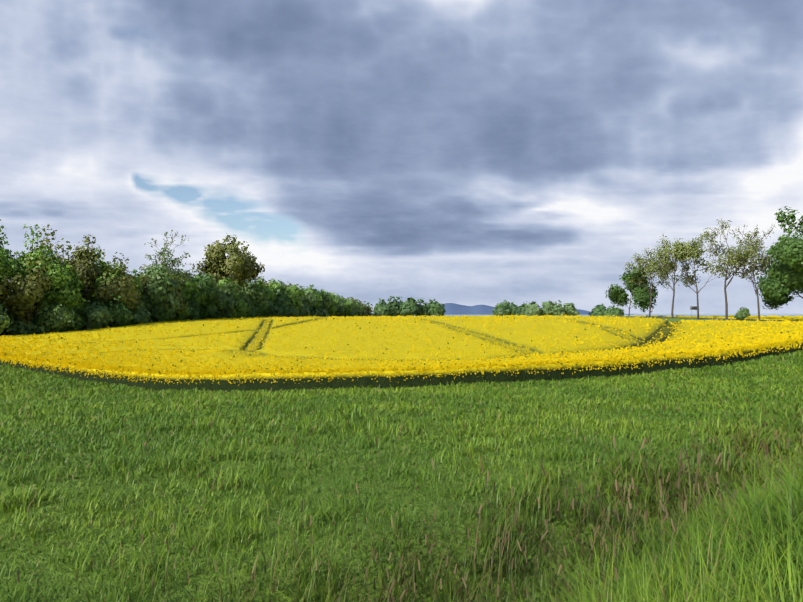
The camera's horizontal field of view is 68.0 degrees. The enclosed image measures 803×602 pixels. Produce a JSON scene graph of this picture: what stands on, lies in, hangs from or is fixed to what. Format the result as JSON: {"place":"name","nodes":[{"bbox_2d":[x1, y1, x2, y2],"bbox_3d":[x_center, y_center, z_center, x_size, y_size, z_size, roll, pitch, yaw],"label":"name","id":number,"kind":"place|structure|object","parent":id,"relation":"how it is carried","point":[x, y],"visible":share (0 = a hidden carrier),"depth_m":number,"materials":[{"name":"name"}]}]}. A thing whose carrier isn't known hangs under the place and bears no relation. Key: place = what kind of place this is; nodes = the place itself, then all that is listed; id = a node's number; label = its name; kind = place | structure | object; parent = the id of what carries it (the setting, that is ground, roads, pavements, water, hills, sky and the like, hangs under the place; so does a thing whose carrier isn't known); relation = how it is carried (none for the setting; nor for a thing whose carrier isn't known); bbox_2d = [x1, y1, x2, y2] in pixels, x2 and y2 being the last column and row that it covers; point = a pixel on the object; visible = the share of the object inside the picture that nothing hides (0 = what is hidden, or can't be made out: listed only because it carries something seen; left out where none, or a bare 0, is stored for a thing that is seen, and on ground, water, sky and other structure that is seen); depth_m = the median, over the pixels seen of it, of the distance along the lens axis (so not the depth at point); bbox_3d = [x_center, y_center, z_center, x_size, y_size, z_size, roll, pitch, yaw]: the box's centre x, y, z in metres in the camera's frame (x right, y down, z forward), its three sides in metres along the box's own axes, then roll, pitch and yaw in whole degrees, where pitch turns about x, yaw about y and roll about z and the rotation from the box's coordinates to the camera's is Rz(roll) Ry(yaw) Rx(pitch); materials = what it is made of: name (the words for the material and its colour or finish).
{"place":"outdoors","nodes":[
{"label":"outdoors","id":0,"kind":"place"},
{"bbox_2d":[117,31,303,243],"label":"sky","id":1,"kind":"structure","parent":0,"point":[234,213],"materials":[{"name":"blue"}]},
{"bbox_2d":[0,0,802,313],"bbox_3d":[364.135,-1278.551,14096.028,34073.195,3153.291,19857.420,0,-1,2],"label":"cloud","id":2,"kind":"structure","parent":0,"point":[496,152],"depth_m":9670.77,"materials":[{"name":"grey"}]},
{"bbox_2d":[0,314,802,601],"bbox_3d":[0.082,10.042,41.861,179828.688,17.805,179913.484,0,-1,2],"label":"ground","id":3,"kind":"structure","parent":0,"point":[45,566],"depth_m":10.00,"materials":[{"name":"green plant"}]},
{"bbox_2d":[0,305,13,332],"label":"shrub","id":4,"kind":"object","parent":3,"relation":"on","point":[6,320],"visible":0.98,"depth_m":103.59,"materials":[{"name":"green plant"}]},
{"bbox_2d":[0,270,15,308],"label":"forest tree","id":5,"kind":"object","parent":3,"relation":"on","point":[3,288],"visible":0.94,"depth_m":106.61,"materials":[{"name":"green plant"}]},
{"bbox_2d":[0,219,21,284],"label":"forest tree","id":6,"kind":"object","parent":3,"relation":"on","point":[5,262],"visible":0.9,"depth_m":110.47,"materials":[{"name":"green plant"}]},
{"bbox_2d":[0,249,21,310],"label":"forest tree","id":7,"kind":"object","parent":3,"relation":"on","point":[9,252],"visible":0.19,"depth_m":119.51,"materials":[{"name":"green plant"}]},
{"bbox_2d":[3,309,36,334],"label":"shrub","id":8,"kind":"object","parent":3,"relation":"on","point":[15,327],"visible":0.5,"depth_m":110.96,"materials":[{"name":"green plant"}]},
{"bbox_2d":[2,240,52,295],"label":"forest tree","id":9,"kind":"object","parent":3,"relation":"on","point":[50,244],"visible":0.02,"depth_m":127.67,"materials":[{"name":"green plant"}]},
{"bbox_2d":[2,255,53,334],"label":"forest tree","id":10,"kind":"object","parent":3,"relation":"on","point":[26,296],"visible":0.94,"depth_m":109.23,"materials":[{"name":"green plant"}]},
{"bbox_2d":[6,224,66,333],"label":"forest tree","id":11,"kind":"object","parent":3,"relation":"on","point":[33,258],"visible":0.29,"depth_m":114.03,"materials":[{"name":"green plant"}]},
{"bbox_2d":[26,224,76,309],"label":"forest tree","id":12,"kind":"object","parent":3,"relation":"on","point":[63,263],"visible":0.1,"depth_m":121.09,"materials":[{"name":"green plant"}]},
{"bbox_2d":[27,301,81,333],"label":"shrub","id":13,"kind":"object","parent":3,"relation":"on","point":[57,321],"visible":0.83,"depth_m":110.85,"materials":[{"name":"green plant"}]},
{"bbox_2d":[39,249,83,331],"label":"forest tree","id":14,"kind":"object","parent":3,"relation":"on","point":[67,286],"visible":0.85,"depth_m":115.25,"materials":[{"name":"green plant"}]},
{"bbox_2d":[53,238,77,303],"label":"forest tree","id":15,"kind":"object","parent":3,"relation":"on","point":[58,247],"visible":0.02,"depth_m":129.18,"materials":[{"name":"green plant"}]},
{"bbox_2d":[53,302,85,330],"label":"shrub","id":16,"kind":"object","parent":3,"relation":"on","point":[78,313],"visible":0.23,"depth_m":119.15,"materials":[{"name":"green plant"}]},
{"bbox_2d":[79,298,88,327],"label":"shrub","id":17,"kind":"object","parent":3,"relation":"on","point":[84,304],"visible":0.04,"depth_m":128.14,"materials":[{"name":"green plant"}]},
{"bbox_2d":[65,234,107,329],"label":"forest tree","id":18,"kind":"object","parent":3,"relation":"on","point":[85,267],"visible":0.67,"depth_m":129.68,"materials":[{"name":"green plant"}]},
{"bbox_2d":[80,293,113,327],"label":"shrub","id":19,"kind":"object","parent":3,"relation":"on","point":[96,300],"visible":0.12,"depth_m":126.28,"materials":[{"name":"green plant"}]},
{"bbox_2d":[80,247,115,301],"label":"forest tree","id":20,"kind":"object","parent":3,"relation":"on","point":[103,264],"visible":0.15,"depth_m":134.66,"materials":[{"name":"green plant"}]},
{"bbox_2d":[83,302,116,328],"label":"shrub","id":21,"kind":"object","parent":3,"relation":"on","point":[98,316],"visible":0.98,"depth_m":119.59,"materials":[{"name":"green plant"}]},
{"bbox_2d":[92,252,141,310],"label":"forest tree","id":22,"kind":"object","parent":3,"relation":"on","point":[117,287],"visible":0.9,"depth_m":126.68,"materials":[{"name":"green plant"}]},
{"bbox_2d":[91,264,142,298],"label":"forest tree","id":23,"kind":"object","parent":3,"relation":"on","point":[136,282],"visible":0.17,"depth_m":130.28,"materials":[{"name":"green plant"}]},
{"bbox_2d":[106,294,139,326],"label":"shrub","id":24,"kind":"object","parent":3,"relation":"on","point":[124,316],"visible":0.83,"depth_m":123.82,"materials":[{"name":"green plant"}]},
{"bbox_2d":[130,298,152,323],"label":"shrub","id":25,"kind":"object","parent":3,"relation":"on","point":[142,315],"visible":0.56,"depth_m":131.18,"materials":[{"name":"green plant"}]},
{"bbox_2d":[132,262,171,298],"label":"forest tree","id":26,"kind":"object","parent":3,"relation":"on","point":[144,282],"visible":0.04,"depth_m":146.67,"materials":[{"name":"green plant"}]},
{"bbox_2d":[136,264,182,315],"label":"forest tree","id":27,"kind":"object","parent":3,"relation":"on","point":[159,291],"visible":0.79,"depth_m":137.88,"materials":[{"name":"green plant"}]},
{"bbox_2d":[148,301,174,321],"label":"shrub","id":28,"kind":"object","parent":3,"relation":"on","point":[159,315],"visible":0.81,"depth_m":137.48,"materials":[{"name":"green plant"}]},
{"bbox_2d":[141,268,187,320],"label":"forest tree","id":29,"kind":"object","parent":3,"relation":"on","point":[181,302],"visible":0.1,"depth_m":144.94,"materials":[{"name":"green plant"}]},
{"bbox_2d":[144,230,191,287],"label":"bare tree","id":30,"kind":"object","parent":3,"relation":"on","point":[162,254],"visible":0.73,"depth_m":147.64,"materials":[{"name":"green plant"}]},
{"bbox_2d":[170,303,191,320],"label":"shrub","id":31,"kind":"object","parent":3,"relation":"on","point":[182,315],"visible":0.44,"depth_m":147.00,"materials":[{"name":"green plant"}]},
{"bbox_2d":[178,273,207,305],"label":"forest tree","id":32,"kind":"object","parent":3,"relation":"on","point":[190,289],"visible":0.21,"depth_m":155.56,"materials":[{"name":"green plant"}]},
{"bbox_2d":[183,292,206,319],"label":"shrub","id":33,"kind":"object","parent":3,"relation":"on","point":[196,312],"visible":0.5,"depth_m":154.53,"materials":[{"name":"green plant"}]},
{"bbox_2d":[194,273,219,284],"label":"forest tree","id":34,"kind":"object","parent":3,"relation":"on","point":[199,279],"visible":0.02,"depth_m":179.16,"materials":[{"name":"green plant"}]},
{"bbox_2d":[195,273,223,318],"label":"forest tree","id":35,"kind":"object","parent":3,"relation":"on","point":[208,285],"visible":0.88,"depth_m":161.05,"materials":[{"name":"green plant"}]},
{"bbox_2d":[200,301,221,318],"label":"shrub","id":36,"kind":"object","parent":3,"relation":"on","point":[211,313],"visible":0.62,"depth_m":162.81,"materials":[{"name":"green plant"}]},
{"bbox_2d":[216,303,234,318],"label":"shrub","id":37,"kind":"object","parent":3,"relation":"on","point":[227,314],"visible":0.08,"depth_m":170.29,"materials":[{"name":"green plant"}]},
{"bbox_2d":[215,281,236,317],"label":"forest tree","id":38,"kind":"object","parent":3,"relation":"on","point":[225,299],"visible":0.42,"depth_m":169.89,"materials":[{"name":"green plant"}]},
{"bbox_2d":[190,233,264,294],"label":"tree","id":39,"kind":"object","parent":3,"relation":"on","point":[239,266],"visible":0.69,"depth_m":184.08,"materials":[{"name":"green plant"}]},
{"bbox_2d":[217,278,241,300],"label":"forest tree","id":40,"kind":"object","parent":3,"relation":"on","point":[237,296],"visible":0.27,"depth_m":177.18,"materials":[{"name":"green plant"}]},
{"bbox_2d":[229,299,250,317],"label":"shrub","id":41,"kind":"object","parent":3,"relation":"on","point":[242,307],"visible":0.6,"depth_m":174.93,"materials":[{"name":"green plant"}]},
{"bbox_2d":[234,281,264,305],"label":"forest tree","id":42,"kind":"object","parent":3,"relation":"on","point":[249,295],"visible":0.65,"depth_m":186.70,"materials":[{"name":"green plant"}]},
{"bbox_2d":[244,302,260,316],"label":"shrub","id":43,"kind":"object","parent":3,"relation":"on","point":[254,312],"visible":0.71,"depth_m":184.00,"materials":[{"name":"green plant"}]},
{"bbox_2d":[250,281,270,315],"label":"forest tree","id":44,"kind":"object","parent":3,"relation":"on","point":[266,295],"visible":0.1,"depth_m":194.18,"materials":[{"name":"green plant"}]},
{"bbox_2d":[251,277,269,293],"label":"forest tree","id":45,"kind":"object","parent":3,"relation":"on","point":[257,281],"visible":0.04,"depth_m":199.01,"materials":[{"name":"green plant"}]},
{"bbox_2d":[248,281,275,300],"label":"forest tree","id":46,"kind":"object","parent":3,"relation":"on","point":[273,296],"visible":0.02,"depth_m":208.03,"materials":[{"name":"green plant"}]},
{"bbox_2d":[255,291,269,316],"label":"tree","id":47,"kind":"object","parent":3,"relation":"on","point":[260,306],"visible":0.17,"depth_m":192.49,"materials":[{"name":"green plant"}]},
{"bbox_2d":[253,276,273,301],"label":"forest tree","id":48,"kind":"object","parent":3,"relation":"on","point":[262,283],"depth_m":208.41,"materials":[{"name":"green plant"}]},
{"bbox_2d":[262,298,279,316],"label":"shrub","id":49,"kind":"object","parent":3,"relation":"on","point":[274,311],"visible":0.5,"depth_m":200.15,"materials":[{"name":"green plant"}]},
{"bbox_2d":[268,278,284,287],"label":"forest tree","id":50,"kind":"object","parent":3,"relation":"on","point":[275,282],"visible":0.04,"depth_m":237.98,"materials":[{"name":"green plant"}]},
{"bbox_2d":[273,303,282,316],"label":"shrub","id":51,"kind":"object","parent":3,"relation":"on","point":[281,310],"visible":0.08,"depth_m":208.89,"materials":[{"name":"green plant"}]},
{"bbox_2d":[268,286,289,306],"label":"forest tree","id":52,"kind":"object","parent":3,"relation":"on","point":[280,298],"visible":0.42,"depth_m":216.16,"materials":[{"name":"green plant"}]},
{"bbox_2d":[269,282,297,305],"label":"forest tree","id":53,"kind":"object","parent":3,"relation":"on","point":[289,296],"visible":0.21,"depth_m":221.55,"materials":[{"name":"green plant"}]},
{"bbox_2d":[275,300,292,316],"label":"shrub","id":54,"kind":"object","parent":3,"relation":"on","point":[286,309],"visible":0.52,"depth_m":214.27,"materials":[{"name":"green plant"}]},
{"bbox_2d":[289,303,298,316],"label":"shrub","id":55,"kind":"object","parent":3,"relation":"on","point":[294,313],"visible":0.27,"depth_m":222.28,"materials":[{"name":"green plant"}]},
{"bbox_2d":[287,284,304,307],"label":"forest tree","id":56,"kind":"object","parent":3,"relation":"on","point":[298,299],"visible":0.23,"depth_m":230.53,"materials":[{"name":"green plant"}]},
{"bbox_2d":[292,303,300,316],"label":"shrub","id":57,"kind":"object","parent":3,"relation":"on","point":[298,309],"visible":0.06,"depth_m":230.56,"materials":[{"name":"green plant"}]},
{"bbox_2d":[300,302,309,316],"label":"shrub","id":58,"kind":"object","parent":3,"relation":"on","point":[305,310],"visible":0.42,"depth_m":240.43,"materials":[{"name":"green plant"}]},
{"bbox_2d":[302,294,312,308],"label":"forest tree","id":59,"kind":"object","parent":3,"relation":"on","point":[307,300],"visible":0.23,"depth_m":250.17,"materials":[{"name":"green plant"}]},
{"bbox_2d":[301,288,316,306],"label":"forest tree","id":60,"kind":"object","parent":3,"relation":"on","point":[310,294],"visible":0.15,"depth_m":256.09,"materials":[{"name":"green plant"}]},
{"bbox_2d":[302,286,321,307],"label":"forest tree","id":61,"kind":"object","parent":3,"relation":"on","point":[318,300],"visible":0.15,"depth_m":264.07,"materials":[{"name":"green plant"}]},
{"bbox_2d":[308,307,318,315],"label":"shrub","id":62,"kind":"object","parent":3,"relation":"on","point":[313,311],"visible":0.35,"depth_m":255.57,"materials":[{"name":"green plant"}]},
{"bbox_2d":[309,284,324,299],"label":"forest tree","id":63,"kind":"object","parent":3,"relation":"on","point":[321,292],"visible":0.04,"depth_m":276.86,"materials":[{"name":"green plant"}]},
{"bbox_2d":[315,303,327,316],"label":"shrub","id":64,"kind":"object","parent":3,"relation":"on","point":[321,312],"visible":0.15,"depth_m":266.30,"materials":[{"name":"green plant"}]},
{"bbox_2d":[320,291,331,308],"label":"forest tree","id":65,"kind":"object","parent":3,"relation":"on","point":[324,302],"visible":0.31,"depth_m":283.58,"materials":[{"name":"green plant"}]},
{"bbox_2d":[318,289,338,316],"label":"forest tree","id":66,"kind":"object","parent":3,"relation":"on","point":[333,311],"visible":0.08,"depth_m":298.81,"materials":[{"name":"green plant"}]},
{"bbox_2d":[325,291,336,311],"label":"forest tree","id":67,"kind":"object","parent":3,"relation":"on","point":[332,303],"visible":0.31,"depth_m":293.18,"materials":[{"name":"green plant"}]},
{"bbox_2d":[332,301,345,315],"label":"forest tree","id":68,"kind":"object","parent":3,"relation":"on","point":[339,308],"visible":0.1,"depth_m":323.51,"materials":[{"name":"green plant"}]},
{"bbox_2d":[338,300,353,316],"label":"forest tree","id":69,"kind":"object","parent":3,"relation":"on","point":[347,307],"visible":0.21,"depth_m":345.86,"materials":[{"name":"green plant"}]},
{"bbox_2d":[342,298,360,316],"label":"forest tree","id":70,"kind":"object","parent":3,"relation":"on","point":[355,311],"visible":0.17,"depth_m":365.89,"materials":[{"name":"green plant"}]},
{"bbox_2d":[362,303,371,316],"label":"forest tree","id":71,"kind":"object","parent":3,"relation":"on","point":[367,312],"visible":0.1,"depth_m":448.92,"materials":[{"name":"green plant"}]},
{"bbox_2d":[364,301,372,316],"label":"forest tree","id":72,"kind":"object","parent":3,"relation":"on","point":[369,308],"visible":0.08,"depth_m":457.03,"materials":[{"name":"green plant"}]},
{"bbox_2d":[372,298,392,316],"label":"tree","id":73,"kind":"object","parent":3,"relation":"on","point":[381,308],"visible":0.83,"depth_m":435.70,"materials":[{"name":"green plant"}]},
{"bbox_2d":[387,296,399,315],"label":"tree","id":74,"kind":"object","parent":3,"relation":"on","point":[394,303],"visible":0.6,"depth_m":438.34,"materials":[{"name":"green plant"}]},
{"bbox_2d":[395,296,403,313],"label":"tree","id":75,"kind":"object","parent":3,"relation":"on","point":[400,303],"visible":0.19,"depth_m":442.65,"materials":[{"name":"green plant"}]},
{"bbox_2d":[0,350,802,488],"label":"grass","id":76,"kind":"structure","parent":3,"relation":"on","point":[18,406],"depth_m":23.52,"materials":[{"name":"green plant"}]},
{"bbox_2d":[17,435,797,601],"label":"dry stalks","id":77,"kind":"object","parent":3,"relation":"on","point":[626,506],"visible":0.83,"depth_m":8.19,"materials":[{"name":"brown plant"}]},
{"bbox_2d":[397,297,418,315],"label":"tree","id":78,"kind":"object","parent":3,"relation":"on","point":[409,307],"visible":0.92,"depth_m":425.23,"materials":[{"name":"green plant"}]},
{"bbox_2d":[416,298,428,315],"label":"tree","id":79,"kind":"object","parent":3,"relation":"on","point":[423,310],"visible":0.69,"depth_m":433.91,"materials":[{"name":"green plant"}]},
{"bbox_2d":[492,300,513,315],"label":"tree","id":80,"kind":"object","parent":3,"relation":"on","point":[504,308],"visible":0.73,"depth_m":431.79,"materials":[{"name":"green plant"}]},
{"bbox_2d":[525,300,544,315],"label":"tree","id":81,"kind":"object","parent":3,"relation":"on","point":[531,308],"visible":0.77,"depth_m":442.55,"materials":[{"name":"green plant"}]},
{"bbox_2d":[541,300,557,315],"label":"tree","id":82,"kind":"object","parent":3,"relation":"on","point":[547,307],"visible":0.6,"depth_m":449.10,"materials":[{"name":"green plant"}]},
{"bbox_2d":[563,303,579,315],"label":"tree","id":83,"kind":"object","parent":3,"relation":"on","point":[570,308],"visible":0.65,"depth_m":454.85,"materials":[{"name":"green plant"}]},
{"bbox_2d":[588,303,605,315],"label":"tree","id":84,"kind":"object","parent":3,"relation":"on","point":[598,310],"visible":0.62,"depth_m":469.36,"materials":[{"name":"green plant"}]},
{"bbox_2d":[605,266,657,317],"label":"road tree","id":85,"kind":"object","parent":3,"relation":"on","point":[640,294],"visible":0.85,"depth_m":175.98,"materials":[{"name":"green plant"}]},
{"bbox_2d":[624,245,676,317],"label":"road tree","id":86,"kind":"object","parent":3,"relation":"on","point":[640,260],"visible":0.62,"depth_m":168.44,"materials":[{"name":"green plant"}]},
{"bbox_2d":[639,234,721,317],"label":"road tree","id":87,"kind":"object","parent":3,"relation":"on","point":[664,273],"visible":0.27,"depth_m":160.13,"materials":[{"name":"green plant"}]},
{"bbox_2d":[690,306,697,318],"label":"road sign","id":88,"kind":"object","parent":3,"relation":"on","point":[693,308],"visible":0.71,"depth_m":147.55,"materials":[{"name":"metal"}]},
{"bbox_2d":[658,238,734,319],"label":"road tree","id":89,"kind":"object","parent":3,"relation":"on","point":[687,249],"visible":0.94,"depth_m":150.15,"materials":[{"name":"green plant"}]},
{"bbox_2d":[686,218,779,319],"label":"road tree","id":90,"kind":"object","parent":3,"relation":"on","point":[712,242],"visible":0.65,"depth_m":140.39,"materials":[{"name":"green plant"}]},
{"bbox_2d":[706,239,776,320],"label":"road tree","id":91,"kind":"object","parent":3,"relation":"on","point":[763,261],"visible":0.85,"depth_m":133.99,"materials":[{"name":"green plant"}]},
{"bbox_2d":[734,307,750,319],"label":"verge bush","id":92,"kind":"object","parent":3,"relation":"on","point":[741,314],"visible":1,"depth_m":138.10,"materials":[{"name":"green plant"}]},
{"bbox_2d":[755,206,802,309],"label":"road tree","id":93,"kind":"object","parent":3,"relation":"on","point":[780,283],"visible":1,"depth_m":122.49,"materials":[{"name":"green plant"}]},
{"bbox_2d":[0,314,802,391],"bbox_3d":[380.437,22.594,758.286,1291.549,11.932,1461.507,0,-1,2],"label":"rape field","id":94,"kind":"structure","parent":0,"point":[365,380],"depth_m":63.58,"materials":[{"name":"yellow plant"}]},
{"bbox_2d":[427,299,445,315],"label":"tree","id":95,"kind":"object","parent":94,"relation":"on","point":[435,308],"visible":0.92,"depth_m":425.37,"materials":[{"name":"green plant"}]},
{"bbox_2d":[509,302,517,315],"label":"tree","id":96,"kind":"object","parent":94,"relation":"on","point":[513,306],"visible":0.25,"depth_m":465.23,"materials":[{"name":"green plant"}]},
{"bbox_2d":[516,302,527,315],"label":"tree","id":97,"kind":"object","parent":94,"relation":"on","point":[521,310],"visible":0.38,"depth_m":456.18,"materials":[{"name":"green plant"}]},
{"bbox_2d":[552,300,565,315],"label":"tree","id":98,"kind":"object","parent":94,"relation":"on","point":[559,309],"visible":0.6,"depth_m":449.10,"materials":[{"name":"green plant"}]},
{"bbox_2d":[603,306,623,315],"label":"tree","id":99,"kind":"object","parent":94,"relation":"on","point":[612,311],"visible":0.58,"depth_m":446.04,"materials":[{"name":"green plant"}]},
{"bbox_2d":[414,303,632,314],"bbox_3d":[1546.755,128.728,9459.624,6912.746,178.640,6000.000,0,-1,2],"label":"distant hills","id":100,"kind":"structure","parent":0,"point":[454,309],"depth_m":7470.78,"materials":[{"name":"blue"}]},
{"bbox_2d":[621,316,784,320],"bbox_3d":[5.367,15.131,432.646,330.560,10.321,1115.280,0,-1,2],"label":"road","id":101,"kind":"structure","parent":0,"point":[708,318],"depth_m":150.47,"materials":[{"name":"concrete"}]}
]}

